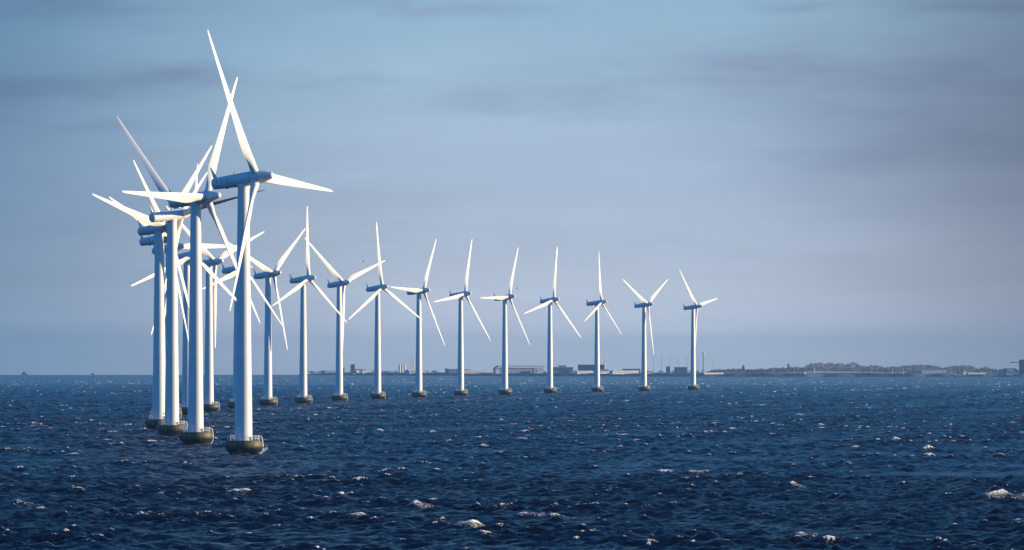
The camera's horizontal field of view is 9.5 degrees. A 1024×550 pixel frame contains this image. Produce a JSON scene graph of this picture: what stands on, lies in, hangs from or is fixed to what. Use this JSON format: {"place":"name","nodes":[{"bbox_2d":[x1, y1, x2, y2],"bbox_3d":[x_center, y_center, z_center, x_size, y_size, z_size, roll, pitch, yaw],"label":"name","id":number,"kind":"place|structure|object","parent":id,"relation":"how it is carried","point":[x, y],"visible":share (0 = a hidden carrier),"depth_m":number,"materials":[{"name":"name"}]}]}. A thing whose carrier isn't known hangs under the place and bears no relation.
{"place":"outdoors","nodes":[
{"label":"outdoors","id":0,"kind":"place"},
{"bbox_2d":[0,375,1023,549],"bbox_3d":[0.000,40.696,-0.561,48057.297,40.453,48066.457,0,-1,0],"label":"sea","id":1,"kind":"structure","parent":0,"point":[386,473],"depth_m":1247.19,"materials":[{"name":"blue liquid"}]},
{"bbox_2d":[93,146,211,428],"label":"wind turbine","id":2,"kind":"object","parent":1,"relation":"in","point":[158,229],"visible":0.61,"depth_m":1954.14,"materials":[{"name":"metal"}]},
{"bbox_2d":[109,173,206,418],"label":"wind turbine","id":3,"kind":"object","parent":1,"relation":"in","point":[149,241],"visible":0.3,"depth_m":2131.39,"materials":[{"name":"metal"}]},
{"bbox_2d":[131,164,235,414],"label":"wind turbine","id":4,"kind":"object","parent":1,"relation":"in","point":[184,258],"visible":0.36,"depth_m":2470.44,"materials":[{"name":"metal"}]},
{"bbox_2d":[133,160,236,417],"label":"wind turbine","id":5,"kind":"object","parent":1,"relation":"in","point":[181,246],"visible":0.29,"depth_m":2301.76,"materials":[{"name":"metal"}]},
{"bbox_2d":[117,116,263,435],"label":"wind turbine","id":6,"kind":"object","parent":1,"relation":"in","point":[174,218],"visible":0.84,"depth_m":1777.33,"materials":[{"name":"metal"}]},
{"bbox_2d":[122,77,259,444],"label":"wind turbine","id":7,"kind":"object","parent":1,"relation":"in","point":[195,433],"visible":0.91,"depth_m":1601.66,"materials":[{"name":"metal"}]},
{"bbox_2d":[167,207,263,411],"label":"wind turbine","id":8,"kind":"object","parent":1,"relation":"in","point":[209,405],"visible":0.73,"depth_m":2643.20,"materials":[{"name":"metal"}]},
{"bbox_2d":[202,264,281,407],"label":"wind turbine","id":9,"kind":"object","parent":1,"relation":"in","point":[231,270],"visible":0.38,"depth_m":2810.77,"materials":[{"name":"metal"}]},
{"bbox_2d":[229,228,305,405],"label":"wind turbine","id":10,"kind":"object","parent":1,"relation":"in","point":[267,275],"visible":0.94,"depth_m":2991.50,"materials":[{"name":"metal"}]},
{"bbox_2d":[208,31,332,453],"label":"wind turbine","id":11,"kind":"object","parent":1,"relation":"in","point":[254,178],"visible":0.96,"depth_m":1428.71,"materials":[{"name":"metal"}]},
{"bbox_2d":[272,206,346,403],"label":"wind turbine","id":12,"kind":"object","parent":1,"relation":"in","point":[302,397],"visible":0.95,"depth_m":3158.48,"materials":[{"name":"metal"}]},
{"bbox_2d":[305,238,385,400],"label":"wind turbine","id":13,"kind":"object","parent":1,"relation":"in","point":[341,284],"visible":0.91,"depth_m":3343.10,"materials":[{"name":"metal"}]},
{"bbox_2d":[348,222,421,398],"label":"wind turbine","id":14,"kind":"object","parent":1,"relation":"in","point":[377,289],"visible":0.92,"depth_m":3529.46,"materials":[{"name":"metal"}]},
{"bbox_2d":[392,239,444,397],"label":"wind turbine","id":15,"kind":"object","parent":1,"relation":"in","point":[424,290],"visible":0.92,"depth_m":3694.70,"materials":[{"name":"metal"}]},
{"bbox_2d":[434,241,490,395],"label":"wind turbine","id":16,"kind":"object","parent":1,"relation":"in","point":[459,391],"visible":0.96,"depth_m":3871.00,"materials":[{"name":"metal"}]},
{"bbox_2d":[480,247,529,394],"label":"wind turbine","id":17,"kind":"object","parent":1,"relation":"in","point":[505,298],"visible":0.93,"depth_m":4044.87,"materials":[{"name":"metal"}]},
{"bbox_2d":[0,378,1023,438],"bbox_3d":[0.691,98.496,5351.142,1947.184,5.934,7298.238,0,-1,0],"label":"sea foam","id":18,"kind":"object","parent":1,"relation":"on","point":[562,386],"visible":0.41,"depth_m":4811.48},
{"bbox_2d":[524,247,580,392],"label":"wind turbine","id":19,"kind":"object","parent":1,"relation":"in","point":[548,302],"visible":0.95,"depth_m":4221.28,"materials":[{"name":"metal"}]},
{"bbox_2d":[585,258,620,391],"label":"wind turbine","id":20,"kind":"object","parent":1,"relation":"in","point":[597,386],"visible":0.92,"depth_m":4399.48,"materials":[{"name":"metal"}]},
{"bbox_2d":[623,279,667,390],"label":"wind turbine","id":21,"kind":"object","parent":1,"relation":"in","point":[643,385],"visible":0.96,"depth_m":4560.29,"materials":[{"name":"metal"}]},
{"bbox_2d":[679,269,717,389],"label":"wind turbine","id":22,"kind":"object","parent":1,"relation":"in","point":[692,384],"visible":0.93,"depth_m":4731.66,"materials":[{"name":"metal"}]},
{"bbox_2d":[0,0,1023,374],"label":"sky","id":23,"kind":"structure","parent":0,"point":[844,178],"materials":[{"name":"blue"}]},
{"bbox_2d":[307,372,1023,376],"bbox_3d":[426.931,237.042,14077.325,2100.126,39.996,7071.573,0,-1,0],"label":"shore","id":24,"kind":"structure","parent":0,"point":[741,374],"depth_m":10920.81,"materials":[{"name":"grey plant"}]},
{"bbox_2d":[351,369,360,372],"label":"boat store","id":25,"kind":"structure","parent":24,"relation":"on","point":[355,370],"depth_m":13262.69,"materials":[{"name":"grey tile"}]},
{"bbox_2d":[405,369,426,373],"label":"factory hall","id":26,"kind":"structure","parent":24,"relation":"on","point":[410,371],"depth_m":12674.83,"materials":[{"name":"grey glass"}]},
{"bbox_2d":[448,369,457,372],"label":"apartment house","id":27,"kind":"structure","parent":24,"relation":"on","point":[452,370],"depth_m":12358.57,"materials":[{"name":"blue tile"}]},
{"bbox_2d":[464,370,492,373],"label":"long shed","id":28,"kind":"structure","parent":24,"relation":"on","point":[476,371],"depth_m":12092.73,"materials":[{"name":"white glass"}]},
{"bbox_2d":[493,366,543,373],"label":"aircraft hangar","id":29,"kind":"structure","parent":24,"relation":"on","point":[511,369],"depth_m":11886.97,"materials":[{"name":"stone"}]},
{"bbox_2d":[511,369,519,372],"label":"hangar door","id":30,"kind":"structure","parent":29,"relation":"in","point":[512,370],"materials":[{"name":"white metal"}]},
{"bbox_2d":[519,371,531,373],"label":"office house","id":31,"kind":"structure","parent":24,"relation":"on","point":[524,372],"depth_m":11710.09,"materials":[{"name":"blue glass"}]},
{"bbox_2d":[532,369,542,372],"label":"warehouse","id":32,"kind":"structure","parent":24,"relation":"on","point":[537,370],"depth_m":11693.55,"materials":[{"name":"grey glass"}]},
{"bbox_2d":[553,364,572,372],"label":"terminal building","id":33,"kind":"structure","parent":24,"relation":"on","point":[557,368],"depth_m":11604.69,"materials":[{"name":"concrete"}]},
{"bbox_2d":[559,369,568,372],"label":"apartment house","id":34,"kind":"structure","parent":24,"relation":"on","point":[563,370],"depth_m":11516.08,"materials":[{"name":"blue tile"}]},
{"bbox_2d":[574,371,592,373],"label":"long shed","id":35,"kind":"structure","parent":24,"relation":"on","point":[580,372],"depth_m":11401.14,"materials":[{"name":"white glass"}]},
{"bbox_2d":[578,362,605,372],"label":"office block","id":36,"kind":"structure","parent":24,"relation":"on","point":[585,367],"depth_m":11498.51,"materials":[{"name":"stone"}]},
{"bbox_2d":[600,369,608,373],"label":"long shed","id":37,"kind":"structure","parent":24,"relation":"on","point":[604,371],"depth_m":11306.31,"materials":[{"name":"stone"}]},
{"bbox_2d":[609,370,638,373],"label":"long shed","id":38,"kind":"structure","parent":24,"relation":"on","point":[624,372],"depth_m":11210.20,"materials":[{"name":"white glass"}]},
{"bbox_2d":[307,362,1016,373],"bbox_3d":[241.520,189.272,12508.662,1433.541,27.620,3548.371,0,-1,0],"label":"wood","id":39,"kind":"object","parent":24,"relation":"on","point":[844,369],"visible":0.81,"depth_m":10932.47,"materials":[{"name":"green plant"}]},
{"bbox_2d":[674,367,687,372],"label":"warehouse","id":40,"kind":"structure","parent":24,"relation":"on","point":[680,369],"depth_m":11323.75,"materials":[{"name":"stone"}]},
{"bbox_2d":[908,370,946,373],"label":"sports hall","id":41,"kind":"structure","parent":24,"relation":"on","point":[929,371],"depth_m":10791.24,"materials":[{"name":"white"}]},
{"bbox_2d":[948,370,959,373],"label":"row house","id":42,"kind":"structure","parent":24,"relation":"on","point":[953,371],"depth_m":10778.62,"materials":[{"name":"grey tile"}]},
{"bbox_2d":[998,368,1018,373],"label":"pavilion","id":43,"kind":"structure","parent":24,"relation":"on","point":[1009,370],"depth_m":10722.74,"materials":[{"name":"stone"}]},
{"bbox_2d":[1010,360,1023,373],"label":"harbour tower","id":44,"kind":"structure","parent":24,"relation":"on","point":[1021,366],"depth_m":10578.30,"materials":[{"name":"blue glass"}]}
]}

